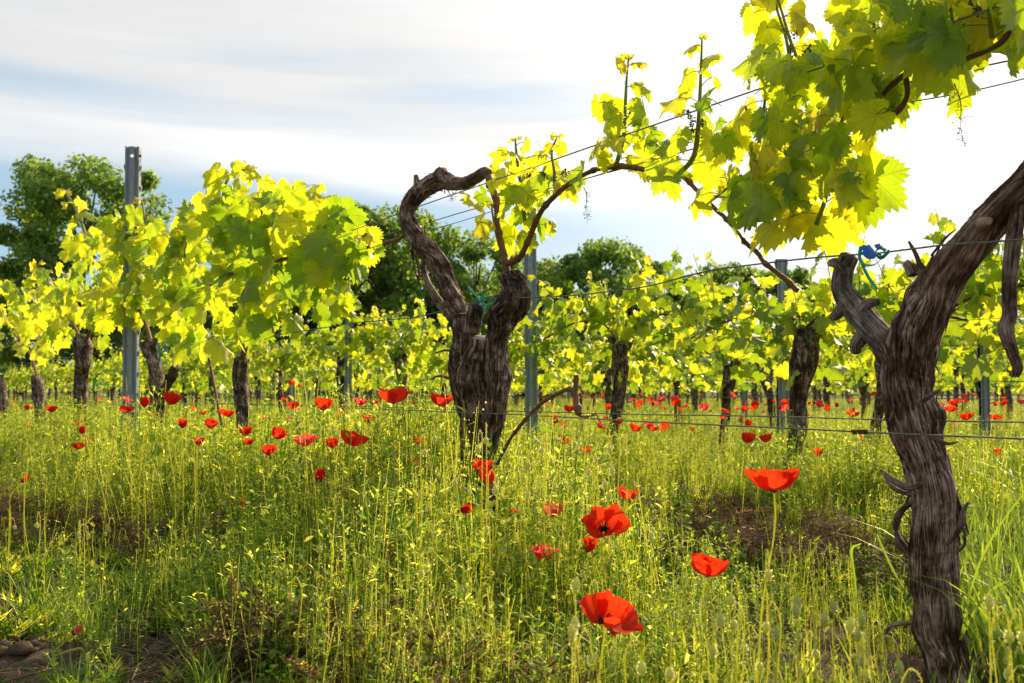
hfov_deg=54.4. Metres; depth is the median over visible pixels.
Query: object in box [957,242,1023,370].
grapevine
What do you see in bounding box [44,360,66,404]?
grapevine
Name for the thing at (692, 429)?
poppy
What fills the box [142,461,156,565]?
poppy bud
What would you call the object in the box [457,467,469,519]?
poppy bud
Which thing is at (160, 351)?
plastic tie
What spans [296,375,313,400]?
grapevine
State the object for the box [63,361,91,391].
grapevine
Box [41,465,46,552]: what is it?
poppy bud
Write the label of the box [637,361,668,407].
grapevine
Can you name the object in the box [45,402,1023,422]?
trellis wire
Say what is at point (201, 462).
poppy bud
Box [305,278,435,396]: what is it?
broadleaf tree
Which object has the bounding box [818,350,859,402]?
grapevine
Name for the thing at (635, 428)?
poppy
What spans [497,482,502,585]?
poppy bud
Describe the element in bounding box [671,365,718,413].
grapevine
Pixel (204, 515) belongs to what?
poppy bud
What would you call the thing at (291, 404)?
poppy
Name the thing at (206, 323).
broadleaf tree
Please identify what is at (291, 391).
trellis post
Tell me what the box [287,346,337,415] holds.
grapevine
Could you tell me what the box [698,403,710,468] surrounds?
poppy
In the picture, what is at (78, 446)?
poppy
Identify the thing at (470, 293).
broadleaf tree
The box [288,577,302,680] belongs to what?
poppy bud
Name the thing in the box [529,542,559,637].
poppy
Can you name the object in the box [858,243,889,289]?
plastic tie
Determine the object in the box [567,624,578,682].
poppy bud
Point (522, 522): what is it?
poppy bud
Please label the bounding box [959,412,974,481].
poppy
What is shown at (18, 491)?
poppy bud
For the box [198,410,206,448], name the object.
poppy
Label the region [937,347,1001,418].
grapevine
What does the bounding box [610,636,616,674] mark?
poppy bud
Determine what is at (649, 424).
poppy
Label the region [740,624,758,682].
poppy bud
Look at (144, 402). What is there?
poppy
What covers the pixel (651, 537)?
poppy bud
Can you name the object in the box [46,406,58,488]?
poppy
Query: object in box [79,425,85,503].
poppy
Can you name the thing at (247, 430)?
poppy
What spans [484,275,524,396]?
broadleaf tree
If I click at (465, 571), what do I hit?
poppy bud
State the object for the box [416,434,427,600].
poppy bud
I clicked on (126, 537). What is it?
poppy bud
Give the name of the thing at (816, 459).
poppy bud
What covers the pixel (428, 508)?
poppy bud
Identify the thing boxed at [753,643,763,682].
poppy bud
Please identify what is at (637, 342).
trellis wire
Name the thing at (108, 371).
grapevine
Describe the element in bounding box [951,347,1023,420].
grapevine
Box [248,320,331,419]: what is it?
grapevine
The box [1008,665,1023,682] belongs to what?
poppy bud
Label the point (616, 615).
poppy
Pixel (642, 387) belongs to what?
grapevine
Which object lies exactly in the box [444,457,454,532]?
poppy bud
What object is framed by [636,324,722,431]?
grapevine
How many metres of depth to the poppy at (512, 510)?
2.47 m
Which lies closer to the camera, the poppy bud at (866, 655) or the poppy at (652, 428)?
the poppy bud at (866, 655)
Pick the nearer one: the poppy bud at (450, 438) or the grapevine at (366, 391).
the poppy bud at (450, 438)
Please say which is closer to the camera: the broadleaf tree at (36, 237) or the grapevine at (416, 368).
the grapevine at (416, 368)
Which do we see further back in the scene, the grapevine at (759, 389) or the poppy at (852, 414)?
the grapevine at (759, 389)
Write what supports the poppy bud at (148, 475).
on the ground at (916, 661)
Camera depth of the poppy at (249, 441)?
3.28 m
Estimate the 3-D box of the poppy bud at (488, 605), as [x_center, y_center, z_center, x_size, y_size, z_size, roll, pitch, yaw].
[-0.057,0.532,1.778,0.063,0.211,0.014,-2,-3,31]
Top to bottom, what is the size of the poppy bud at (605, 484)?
0.406 m
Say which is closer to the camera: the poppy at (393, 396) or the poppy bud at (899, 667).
the poppy bud at (899, 667)
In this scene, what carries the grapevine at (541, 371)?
on the ground at (916, 661)
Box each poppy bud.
[7,477,12,589]
[16,442,32,572]
[18,476,23,511]
[23,452,27,555]
[33,512,40,590]
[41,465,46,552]
[51,443,57,525]
[77,520,80,582]
[78,524,89,555]
[82,482,87,549]
[100,472,106,558]
[104,524,109,551]
[107,517,114,562]
[119,528,127,553]
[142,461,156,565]
[147,465,154,532]
[182,449,189,574]
[190,438,203,557]
[196,450,203,531]
[199,503,205,552]
[229,480,237,536]
[253,448,264,525]
[276,551,287,643]
[277,473,280,517]
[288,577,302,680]
[295,452,306,536]
[302,450,315,543]
[314,544,322,651]
[405,535,416,583]
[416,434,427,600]
[417,490,423,603]
[417,492,430,551]
[418,553,426,673]
[424,547,437,632]
[431,423,436,534]
[443,465,457,614]
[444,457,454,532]
[447,509,457,607]
[449,424,458,536]
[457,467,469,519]
[460,570,468,625]
[475,430,482,630]
[477,582,494,642]
[481,423,488,611]
[484,511,493,636]
[486,469,497,624]
[492,476,498,582]
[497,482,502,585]
[497,550,510,612]
[520,473,527,632]
[521,507,530,621]
[523,563,533,629]
[524,478,529,644]
[526,449,537,601]
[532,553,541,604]
[535,538,542,622]
[539,435,550,609]
[541,431,549,489]
[552,471,568,602]
[561,493,570,572]
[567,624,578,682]
[568,427,576,599]
[570,577,579,682]
[571,616,579,682]
[577,629,594,682]
[578,495,586,564]
[586,454,594,576]
[589,464,607,641]
[589,579,597,682]
[596,434,611,557]
[596,452,614,559]
[602,533,613,588]
[605,491,617,641]
[610,434,620,544]
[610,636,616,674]
[621,434,627,599]
[623,636,646,682]
[637,519,646,566]
[648,531,654,658]
[665,641,674,682]
[690,425,694,479]
[704,419,710,494]
[704,588,724,682]
[707,621,717,682]
[721,442,723,519]
[728,576,739,682]
[729,662,749,682]
[730,602,745,682]
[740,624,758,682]
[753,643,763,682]
[759,657,777,682]
[762,601,781,678]
[765,549,772,682]
[767,582,799,682]
[772,625,781,681]
[791,594,801,682]
[794,658,820,682]
[802,631,819,682]
[812,587,828,682]
[815,425,821,500]
[829,598,838,682]
[830,665,843,682]
[845,617,854,682]
[853,601,865,682]
[854,609,869,682]
[854,648,869,682]
[855,590,865,682]
[857,633,867,682]
[861,627,887,682]
[876,635,903,682]
[901,668,921,682]
[984,593,994,682]
[991,606,1014,682]
[994,611,1009,662]
[996,644,1006,682]
[1003,646,1011,680]
[1004,635,1022,682]
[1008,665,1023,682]
[1009,608,1023,682]
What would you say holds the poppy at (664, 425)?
on the ground at (916, 661)
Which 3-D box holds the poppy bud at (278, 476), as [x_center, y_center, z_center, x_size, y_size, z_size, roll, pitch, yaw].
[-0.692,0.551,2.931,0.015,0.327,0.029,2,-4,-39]
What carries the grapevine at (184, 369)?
on the ground at (916, 661)
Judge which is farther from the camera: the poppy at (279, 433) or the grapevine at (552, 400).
the grapevine at (552, 400)
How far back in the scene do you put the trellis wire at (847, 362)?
9.13 m
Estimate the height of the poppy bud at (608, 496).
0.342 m
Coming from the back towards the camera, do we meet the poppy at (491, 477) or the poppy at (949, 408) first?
the poppy at (949, 408)
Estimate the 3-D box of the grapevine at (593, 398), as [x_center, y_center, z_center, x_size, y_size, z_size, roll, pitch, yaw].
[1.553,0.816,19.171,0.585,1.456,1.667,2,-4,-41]
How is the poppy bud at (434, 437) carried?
on the ground at (916, 661)
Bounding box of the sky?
[0,0,1023,388]
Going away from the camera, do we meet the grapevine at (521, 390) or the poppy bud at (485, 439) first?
the poppy bud at (485, 439)
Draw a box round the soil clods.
[0,521,968,682]
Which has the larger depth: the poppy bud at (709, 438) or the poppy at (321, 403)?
the poppy bud at (709, 438)
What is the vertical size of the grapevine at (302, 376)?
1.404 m
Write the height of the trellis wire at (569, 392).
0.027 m
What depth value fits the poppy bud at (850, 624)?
1.11 m
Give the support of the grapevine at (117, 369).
on the ground at (916, 661)
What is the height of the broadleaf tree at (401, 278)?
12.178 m
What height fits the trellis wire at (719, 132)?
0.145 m
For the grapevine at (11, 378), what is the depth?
34.43 m
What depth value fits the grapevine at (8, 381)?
35.38 m
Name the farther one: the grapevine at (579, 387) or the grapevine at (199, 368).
the grapevine at (579, 387)
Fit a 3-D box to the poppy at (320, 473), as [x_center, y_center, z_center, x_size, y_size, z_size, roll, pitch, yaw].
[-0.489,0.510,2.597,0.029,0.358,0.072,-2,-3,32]
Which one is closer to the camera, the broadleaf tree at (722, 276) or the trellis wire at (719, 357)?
the trellis wire at (719, 357)
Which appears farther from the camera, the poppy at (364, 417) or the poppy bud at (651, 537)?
the poppy at (364, 417)
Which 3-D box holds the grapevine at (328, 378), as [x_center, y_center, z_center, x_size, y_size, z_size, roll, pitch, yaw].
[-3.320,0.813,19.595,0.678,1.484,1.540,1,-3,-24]
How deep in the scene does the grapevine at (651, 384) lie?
14.59 m
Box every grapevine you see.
[0,277,75,433]
[0,279,25,428]
[3,367,12,401]
[6,363,21,404]
[11,365,21,402]
[14,362,30,404]
[17,366,31,403]
[23,231,123,434]
[24,363,38,402]
[27,363,46,391]
[32,363,54,391]
[37,356,60,398]
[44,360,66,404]
[54,188,233,459]
[57,357,73,401]
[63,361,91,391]
[71,358,99,401]
[88,355,108,409]
[94,343,121,408]
[99,374,109,400]
[109,340,143,388]
[118,378,121,400]
[139,356,149,414]
[142,344,181,392]
[164,344,204,418]
[166,160,385,456]
[169,373,194,406]
[181,346,231,418]
[188,388,194,401]
[189,371,208,409]
[203,364,227,397]
[205,376,208,406]
[206,337,272,383]
[226,363,255,390]
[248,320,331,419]
[249,356,262,403]
[249,356,268,409]
[264,339,310,408]
[276,305,386,432]
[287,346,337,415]
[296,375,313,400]
[300,366,332,407]
[308,375,334,398]
[321,352,353,390]
[329,346,381,409]
[345,0,870,558]
[353,356,393,407]
[360,373,377,405]
[363,296,451,426]
[374,361,427,387]
[376,332,430,388]
[408,365,438,405]
[417,314,567,445]
[421,336,457,413]
[423,352,449,413]
[485,314,575,388]
[509,247,719,464]
[510,378,523,409]
[512,365,553,393]
[513,356,571,421]
[546,367,560,404]
[551,326,679,418]
[557,337,601,420]
[559,373,601,392]
[568,330,645,423]
[569,368,595,408]
[632,362,664,413]
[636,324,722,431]
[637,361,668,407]
[638,221,984,469]
[642,378,654,407]
[643,360,673,411]
[647,293,792,453]
[655,350,738,418]
[662,353,719,401]
[663,377,704,408]
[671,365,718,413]
[706,304,858,434]
[718,359,824,423]
[720,363,761,418]
[737,367,776,400]
[748,0,1023,682]
[764,260,986,455]
[808,351,849,415]
[809,357,871,416]
[813,349,874,426]
[817,382,837,399]
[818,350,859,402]
[826,331,970,385]
[838,376,869,412]
[861,353,958,388]
[910,209,1023,383]
[933,369,995,401]
[934,368,1003,413]
[934,372,959,390]
[935,322,1023,431]
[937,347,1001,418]
[943,376,975,404]
[945,376,996,404]
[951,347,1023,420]
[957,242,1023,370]
[961,321,1023,394]
[968,368,1016,408]
[974,374,1022,406]
[990,345,1023,388]
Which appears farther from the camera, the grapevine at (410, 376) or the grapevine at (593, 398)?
the grapevine at (410, 376)
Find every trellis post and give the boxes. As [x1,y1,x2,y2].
[121,146,141,455]
[289,338,294,417]
[344,318,352,417]
[522,233,539,454]
[625,382,631,418]
[741,378,747,427]
[774,259,788,448]
[847,343,852,410]
[977,327,990,450]
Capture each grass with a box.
[0,403,1023,682]
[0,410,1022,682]
[850,493,1023,639]
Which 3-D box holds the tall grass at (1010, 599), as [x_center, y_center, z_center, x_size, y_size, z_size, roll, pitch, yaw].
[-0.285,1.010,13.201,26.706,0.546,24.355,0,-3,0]
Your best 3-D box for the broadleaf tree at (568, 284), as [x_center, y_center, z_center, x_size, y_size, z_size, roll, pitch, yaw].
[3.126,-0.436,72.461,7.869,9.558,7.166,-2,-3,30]
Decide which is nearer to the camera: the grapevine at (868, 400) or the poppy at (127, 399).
the poppy at (127, 399)
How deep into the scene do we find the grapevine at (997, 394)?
24.85 m
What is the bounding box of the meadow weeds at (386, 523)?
[0,357,1023,682]
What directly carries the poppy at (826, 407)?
on the ground at (916, 661)
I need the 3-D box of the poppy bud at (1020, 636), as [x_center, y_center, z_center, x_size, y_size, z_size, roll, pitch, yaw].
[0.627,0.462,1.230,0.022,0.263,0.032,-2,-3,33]
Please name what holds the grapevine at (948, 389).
on the ground at (916, 661)
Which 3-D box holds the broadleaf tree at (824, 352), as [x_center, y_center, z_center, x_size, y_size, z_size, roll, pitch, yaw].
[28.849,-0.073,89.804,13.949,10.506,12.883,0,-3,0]
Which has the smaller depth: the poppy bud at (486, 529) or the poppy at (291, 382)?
the poppy bud at (486, 529)
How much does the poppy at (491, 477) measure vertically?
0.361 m
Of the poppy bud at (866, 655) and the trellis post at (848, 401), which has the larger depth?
the trellis post at (848, 401)
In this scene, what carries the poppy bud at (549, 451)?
on the ground at (916, 661)
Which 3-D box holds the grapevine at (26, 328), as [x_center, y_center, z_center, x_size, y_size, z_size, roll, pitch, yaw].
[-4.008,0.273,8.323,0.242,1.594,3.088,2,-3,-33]
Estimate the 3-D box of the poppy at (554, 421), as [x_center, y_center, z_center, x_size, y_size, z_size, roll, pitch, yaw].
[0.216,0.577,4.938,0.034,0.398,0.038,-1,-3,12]
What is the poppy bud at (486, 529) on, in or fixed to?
on the ground at (916, 661)
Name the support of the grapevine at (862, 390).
on the ground at (916, 661)
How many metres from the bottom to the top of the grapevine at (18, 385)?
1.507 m
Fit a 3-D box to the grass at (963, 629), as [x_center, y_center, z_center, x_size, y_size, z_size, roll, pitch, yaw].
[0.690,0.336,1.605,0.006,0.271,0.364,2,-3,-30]
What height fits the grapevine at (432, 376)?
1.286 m
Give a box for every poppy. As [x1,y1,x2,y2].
[9,473,29,549]
[23,404,29,461]
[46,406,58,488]
[51,625,84,655]
[71,442,85,537]
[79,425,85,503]
[119,406,135,543]
[122,396,132,438]
[136,396,148,541]
[164,391,182,559]
[175,418,187,548]
[189,437,204,524]
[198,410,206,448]
[205,418,219,519]
[219,408,234,498]
[234,496,245,548]
[239,426,251,468]
[242,438,253,496]
[262,444,275,516]
[269,427,287,502]
[281,397,285,421]
[287,401,299,450]
[288,380,294,426]
[293,432,318,540]
[314,468,324,515]
[315,397,332,496]
[325,437,344,535]
[340,429,369,530]
[350,397,366,532]
[362,414,374,447]
[378,388,409,518]
[414,436,422,488]
[430,392,452,511]
[437,502,474,574]
[470,458,492,525]
[479,466,494,590]
[497,509,518,590]
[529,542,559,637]
[537,502,562,615]
[553,418,558,455]
[557,435,569,453]
[564,405,572,469]
[579,446,590,510]
[579,589,643,682]
[581,504,630,644]
[581,536,597,626]
[604,404,611,462]
[616,418,622,490]
[618,485,639,575]
[630,423,641,486]
[635,400,642,445]
[644,420,654,477]
[646,425,659,500]
[654,401,658,447]
[657,396,665,466]
[659,423,669,453]
[670,395,680,401]
[671,399,679,480]
[690,427,696,470]
[691,553,729,674]
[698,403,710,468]
[730,392,736,462]
[740,432,755,530]
[741,406,748,449]
[743,467,799,682]
[745,419,752,468]
[750,405,757,435]
[751,400,759,452]
[755,433,771,524]
[781,399,788,451]
[781,404,788,423]
[813,448,822,484]
[815,400,824,436]
[824,404,830,437]
[846,410,859,453]
[869,391,876,414]
[944,405,956,472]
[948,399,958,476]
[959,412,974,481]
[988,414,1002,465]
[993,448,1000,498]
[1000,400,1007,447]
[1016,399,1023,458]
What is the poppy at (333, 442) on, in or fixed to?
on the ground at (916, 661)
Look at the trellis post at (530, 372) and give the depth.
6.41 m
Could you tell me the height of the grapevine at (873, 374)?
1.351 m
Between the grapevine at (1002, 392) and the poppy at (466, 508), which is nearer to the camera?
the poppy at (466, 508)
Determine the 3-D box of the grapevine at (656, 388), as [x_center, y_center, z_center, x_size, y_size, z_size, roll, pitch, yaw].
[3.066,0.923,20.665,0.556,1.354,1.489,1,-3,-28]
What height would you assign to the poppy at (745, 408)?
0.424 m
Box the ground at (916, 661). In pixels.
[0,389,1023,682]
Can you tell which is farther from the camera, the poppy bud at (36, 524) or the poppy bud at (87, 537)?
the poppy bud at (87, 537)
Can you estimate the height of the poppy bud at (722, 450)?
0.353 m
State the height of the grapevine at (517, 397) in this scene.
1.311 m
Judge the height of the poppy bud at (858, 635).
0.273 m
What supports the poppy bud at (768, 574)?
on the ground at (916, 661)
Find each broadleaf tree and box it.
[0,152,191,398]
[0,269,73,396]
[98,270,219,395]
[142,271,279,395]
[206,264,365,357]
[273,200,400,397]
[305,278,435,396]
[307,202,473,393]
[364,254,486,395]
[401,220,567,357]
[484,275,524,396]
[537,236,667,396]
[538,280,589,395]
[613,259,684,395]
[665,273,708,394]
[693,260,774,395]
[758,265,814,329]
[772,291,863,394]
[959,300,1023,394]
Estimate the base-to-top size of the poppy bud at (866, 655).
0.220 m
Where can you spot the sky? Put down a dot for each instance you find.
(358, 99)
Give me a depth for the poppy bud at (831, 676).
1.52 m
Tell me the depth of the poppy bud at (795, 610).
1.12 m
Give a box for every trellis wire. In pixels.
[0,6,997,348]
[1,60,1007,349]
[1,238,1023,367]
[2,404,1023,439]
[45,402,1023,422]
[49,390,1005,399]
[67,317,1020,378]
[117,380,1023,387]
[121,390,739,396]
[252,390,875,395]
[279,275,880,345]
[309,390,750,392]
[332,343,1000,372]
[335,382,965,387]
[382,78,1023,241]
[551,385,1022,387]
[552,358,1003,370]
[669,386,974,387]
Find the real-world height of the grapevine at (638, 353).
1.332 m
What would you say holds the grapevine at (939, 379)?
on the ground at (916, 661)
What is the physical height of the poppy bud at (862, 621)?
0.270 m
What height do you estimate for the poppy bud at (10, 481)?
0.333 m
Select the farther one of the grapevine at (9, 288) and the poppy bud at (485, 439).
the grapevine at (9, 288)
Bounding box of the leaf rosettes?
[0,479,1020,682]
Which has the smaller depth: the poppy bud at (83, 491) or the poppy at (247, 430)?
the poppy bud at (83, 491)
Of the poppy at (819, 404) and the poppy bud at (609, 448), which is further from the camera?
the poppy at (819, 404)
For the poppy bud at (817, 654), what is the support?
on the ground at (916, 661)
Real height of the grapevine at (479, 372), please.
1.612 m
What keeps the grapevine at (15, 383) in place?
on the ground at (916, 661)
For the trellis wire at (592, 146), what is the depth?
2.36 m
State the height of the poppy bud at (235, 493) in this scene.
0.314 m
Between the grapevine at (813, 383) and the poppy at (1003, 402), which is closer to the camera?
the poppy at (1003, 402)
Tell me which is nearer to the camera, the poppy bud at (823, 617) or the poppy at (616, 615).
the poppy bud at (823, 617)
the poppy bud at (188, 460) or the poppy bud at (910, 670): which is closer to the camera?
the poppy bud at (910, 670)
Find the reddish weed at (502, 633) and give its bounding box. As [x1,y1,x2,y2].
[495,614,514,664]
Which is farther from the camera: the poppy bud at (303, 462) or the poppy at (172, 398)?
the poppy at (172, 398)
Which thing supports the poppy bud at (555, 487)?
on the ground at (916, 661)
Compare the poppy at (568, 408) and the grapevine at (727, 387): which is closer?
the poppy at (568, 408)
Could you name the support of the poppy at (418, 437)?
on the ground at (916, 661)
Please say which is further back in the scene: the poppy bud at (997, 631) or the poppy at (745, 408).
the poppy at (745, 408)
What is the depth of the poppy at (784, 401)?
4.72 m
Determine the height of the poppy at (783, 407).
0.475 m
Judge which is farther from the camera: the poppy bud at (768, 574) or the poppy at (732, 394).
the poppy at (732, 394)
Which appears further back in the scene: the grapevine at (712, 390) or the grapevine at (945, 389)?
the grapevine at (945, 389)
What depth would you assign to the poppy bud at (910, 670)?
1.26 m
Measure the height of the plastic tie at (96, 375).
0.090 m
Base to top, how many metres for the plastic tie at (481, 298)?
0.086 m
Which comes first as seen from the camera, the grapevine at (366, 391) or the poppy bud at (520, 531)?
the poppy bud at (520, 531)
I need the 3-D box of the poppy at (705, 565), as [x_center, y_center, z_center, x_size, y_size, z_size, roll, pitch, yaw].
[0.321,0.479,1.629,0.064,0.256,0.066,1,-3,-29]
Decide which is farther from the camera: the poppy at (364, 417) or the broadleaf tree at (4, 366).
the broadleaf tree at (4, 366)
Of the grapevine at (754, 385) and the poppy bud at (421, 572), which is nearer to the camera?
the poppy bud at (421, 572)
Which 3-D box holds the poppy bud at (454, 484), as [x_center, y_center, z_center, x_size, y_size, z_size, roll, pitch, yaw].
[-0.130,0.452,2.063,0.046,0.390,0.016,-2,-4,42]
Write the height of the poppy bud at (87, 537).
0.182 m
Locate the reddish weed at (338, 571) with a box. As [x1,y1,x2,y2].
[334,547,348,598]
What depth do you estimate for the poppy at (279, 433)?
2.98 m
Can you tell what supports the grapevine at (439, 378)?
on the ground at (916, 661)
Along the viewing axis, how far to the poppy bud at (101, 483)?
3.10 m
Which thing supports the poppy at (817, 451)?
on the ground at (916, 661)
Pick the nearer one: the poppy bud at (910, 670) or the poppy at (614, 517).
the poppy bud at (910, 670)
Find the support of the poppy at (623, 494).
on the ground at (916, 661)
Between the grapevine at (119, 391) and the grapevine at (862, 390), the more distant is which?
the grapevine at (119, 391)
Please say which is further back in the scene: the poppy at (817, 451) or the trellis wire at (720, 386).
the trellis wire at (720, 386)
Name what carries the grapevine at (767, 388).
on the ground at (916, 661)
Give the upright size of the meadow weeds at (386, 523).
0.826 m
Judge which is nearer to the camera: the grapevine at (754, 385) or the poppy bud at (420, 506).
the poppy bud at (420, 506)
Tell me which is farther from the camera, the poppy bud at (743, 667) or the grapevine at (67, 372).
the grapevine at (67, 372)
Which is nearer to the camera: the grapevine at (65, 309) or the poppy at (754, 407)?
the poppy at (754, 407)
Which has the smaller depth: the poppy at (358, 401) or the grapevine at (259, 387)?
the poppy at (358, 401)
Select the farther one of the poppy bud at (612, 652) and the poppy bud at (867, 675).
the poppy bud at (612, 652)
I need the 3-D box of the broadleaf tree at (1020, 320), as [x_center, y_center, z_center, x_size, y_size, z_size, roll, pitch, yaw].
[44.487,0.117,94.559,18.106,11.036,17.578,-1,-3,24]
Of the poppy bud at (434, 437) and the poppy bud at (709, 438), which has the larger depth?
the poppy bud at (709, 438)
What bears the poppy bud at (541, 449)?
on the ground at (916, 661)
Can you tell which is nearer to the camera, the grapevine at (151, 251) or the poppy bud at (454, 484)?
the poppy bud at (454, 484)
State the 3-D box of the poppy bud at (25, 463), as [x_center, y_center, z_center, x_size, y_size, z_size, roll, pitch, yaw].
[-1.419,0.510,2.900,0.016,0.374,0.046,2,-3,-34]
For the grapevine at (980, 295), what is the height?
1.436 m
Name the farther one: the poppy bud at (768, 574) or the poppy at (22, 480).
the poppy at (22, 480)
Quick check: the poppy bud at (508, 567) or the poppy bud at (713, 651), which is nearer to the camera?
the poppy bud at (713, 651)
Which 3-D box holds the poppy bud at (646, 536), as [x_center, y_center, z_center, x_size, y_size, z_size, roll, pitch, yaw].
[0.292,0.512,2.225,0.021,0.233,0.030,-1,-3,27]
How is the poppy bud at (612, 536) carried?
on the ground at (916, 661)
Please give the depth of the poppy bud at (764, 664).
1.12 m
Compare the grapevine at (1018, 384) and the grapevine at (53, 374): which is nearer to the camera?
the grapevine at (1018, 384)
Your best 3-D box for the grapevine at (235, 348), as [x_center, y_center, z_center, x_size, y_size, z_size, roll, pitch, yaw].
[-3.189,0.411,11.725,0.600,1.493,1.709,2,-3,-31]
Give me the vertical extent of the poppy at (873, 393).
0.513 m
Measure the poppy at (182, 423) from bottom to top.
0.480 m
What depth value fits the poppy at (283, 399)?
4.91 m
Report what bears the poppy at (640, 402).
on the ground at (916, 661)
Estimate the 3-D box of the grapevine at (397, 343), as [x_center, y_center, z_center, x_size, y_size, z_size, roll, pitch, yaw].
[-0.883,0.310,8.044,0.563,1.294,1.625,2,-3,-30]
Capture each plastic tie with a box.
[93,373,116,386]
[157,343,167,361]
[467,286,496,310]
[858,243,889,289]
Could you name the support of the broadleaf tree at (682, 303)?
on the ground at (916, 661)
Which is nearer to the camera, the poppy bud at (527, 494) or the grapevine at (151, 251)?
the poppy bud at (527, 494)
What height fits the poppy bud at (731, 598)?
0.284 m
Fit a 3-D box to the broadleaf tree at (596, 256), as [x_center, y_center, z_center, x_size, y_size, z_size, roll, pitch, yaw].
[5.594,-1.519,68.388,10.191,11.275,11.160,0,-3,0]
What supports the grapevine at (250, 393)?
on the ground at (916, 661)
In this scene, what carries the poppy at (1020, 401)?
on the ground at (916, 661)
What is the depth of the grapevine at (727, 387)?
7.71 m
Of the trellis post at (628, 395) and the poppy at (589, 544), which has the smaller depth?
the poppy at (589, 544)
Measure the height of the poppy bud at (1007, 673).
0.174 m
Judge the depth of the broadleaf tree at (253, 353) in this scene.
66.92 m
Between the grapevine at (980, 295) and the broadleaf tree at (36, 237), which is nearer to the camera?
the grapevine at (980, 295)
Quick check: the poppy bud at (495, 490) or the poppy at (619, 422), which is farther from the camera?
the poppy at (619, 422)
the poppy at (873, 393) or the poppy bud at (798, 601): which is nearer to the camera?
the poppy bud at (798, 601)
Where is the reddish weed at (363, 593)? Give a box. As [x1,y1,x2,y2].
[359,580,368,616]
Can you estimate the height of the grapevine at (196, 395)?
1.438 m
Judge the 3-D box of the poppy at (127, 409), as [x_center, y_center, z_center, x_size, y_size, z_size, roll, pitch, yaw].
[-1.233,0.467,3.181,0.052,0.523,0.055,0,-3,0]
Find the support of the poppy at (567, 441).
on the ground at (916, 661)
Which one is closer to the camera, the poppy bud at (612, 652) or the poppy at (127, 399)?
the poppy bud at (612, 652)
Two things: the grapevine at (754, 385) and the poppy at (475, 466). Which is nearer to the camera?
the poppy at (475, 466)
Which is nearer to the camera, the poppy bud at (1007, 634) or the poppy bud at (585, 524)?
the poppy bud at (1007, 634)
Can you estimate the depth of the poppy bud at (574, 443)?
2.10 m
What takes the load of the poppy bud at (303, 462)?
on the ground at (916, 661)
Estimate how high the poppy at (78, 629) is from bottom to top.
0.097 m
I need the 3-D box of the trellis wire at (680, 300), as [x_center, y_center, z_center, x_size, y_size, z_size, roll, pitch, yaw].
[-6.084,0.316,16.527,0.003,0.026,31.059,2,-3,-32]
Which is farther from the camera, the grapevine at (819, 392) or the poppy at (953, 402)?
the grapevine at (819, 392)
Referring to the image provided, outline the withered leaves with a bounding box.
[0,469,1022,682]
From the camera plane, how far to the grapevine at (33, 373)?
27.26 m
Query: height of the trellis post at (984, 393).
1.776 m
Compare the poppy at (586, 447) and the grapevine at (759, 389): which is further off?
the grapevine at (759, 389)
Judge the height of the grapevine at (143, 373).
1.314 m
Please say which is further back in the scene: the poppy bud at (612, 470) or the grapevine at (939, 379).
the grapevine at (939, 379)
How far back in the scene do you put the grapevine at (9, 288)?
9.74 m
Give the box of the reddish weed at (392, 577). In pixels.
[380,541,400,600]
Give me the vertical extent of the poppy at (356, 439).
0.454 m
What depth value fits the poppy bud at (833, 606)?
1.25 m
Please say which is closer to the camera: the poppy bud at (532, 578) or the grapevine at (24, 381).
the poppy bud at (532, 578)
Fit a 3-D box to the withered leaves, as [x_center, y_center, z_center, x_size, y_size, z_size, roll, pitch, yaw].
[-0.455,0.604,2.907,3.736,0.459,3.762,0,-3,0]
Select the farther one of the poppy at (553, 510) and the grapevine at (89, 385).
the grapevine at (89, 385)
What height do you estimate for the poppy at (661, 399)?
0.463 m
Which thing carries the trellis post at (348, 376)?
on the ground at (916, 661)
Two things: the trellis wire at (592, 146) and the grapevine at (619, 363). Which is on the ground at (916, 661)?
the grapevine at (619, 363)
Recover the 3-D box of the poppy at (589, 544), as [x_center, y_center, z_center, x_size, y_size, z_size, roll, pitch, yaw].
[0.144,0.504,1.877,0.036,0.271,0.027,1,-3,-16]
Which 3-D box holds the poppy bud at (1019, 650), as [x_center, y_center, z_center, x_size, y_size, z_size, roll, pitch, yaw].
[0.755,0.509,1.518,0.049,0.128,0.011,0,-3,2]
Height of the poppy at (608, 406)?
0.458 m
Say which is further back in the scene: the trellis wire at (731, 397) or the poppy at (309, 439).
the trellis wire at (731, 397)
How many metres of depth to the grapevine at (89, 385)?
20.94 m
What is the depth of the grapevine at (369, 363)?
13.78 m
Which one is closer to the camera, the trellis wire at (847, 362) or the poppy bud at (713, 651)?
the poppy bud at (713, 651)
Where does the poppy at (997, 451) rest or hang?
on the ground at (916, 661)

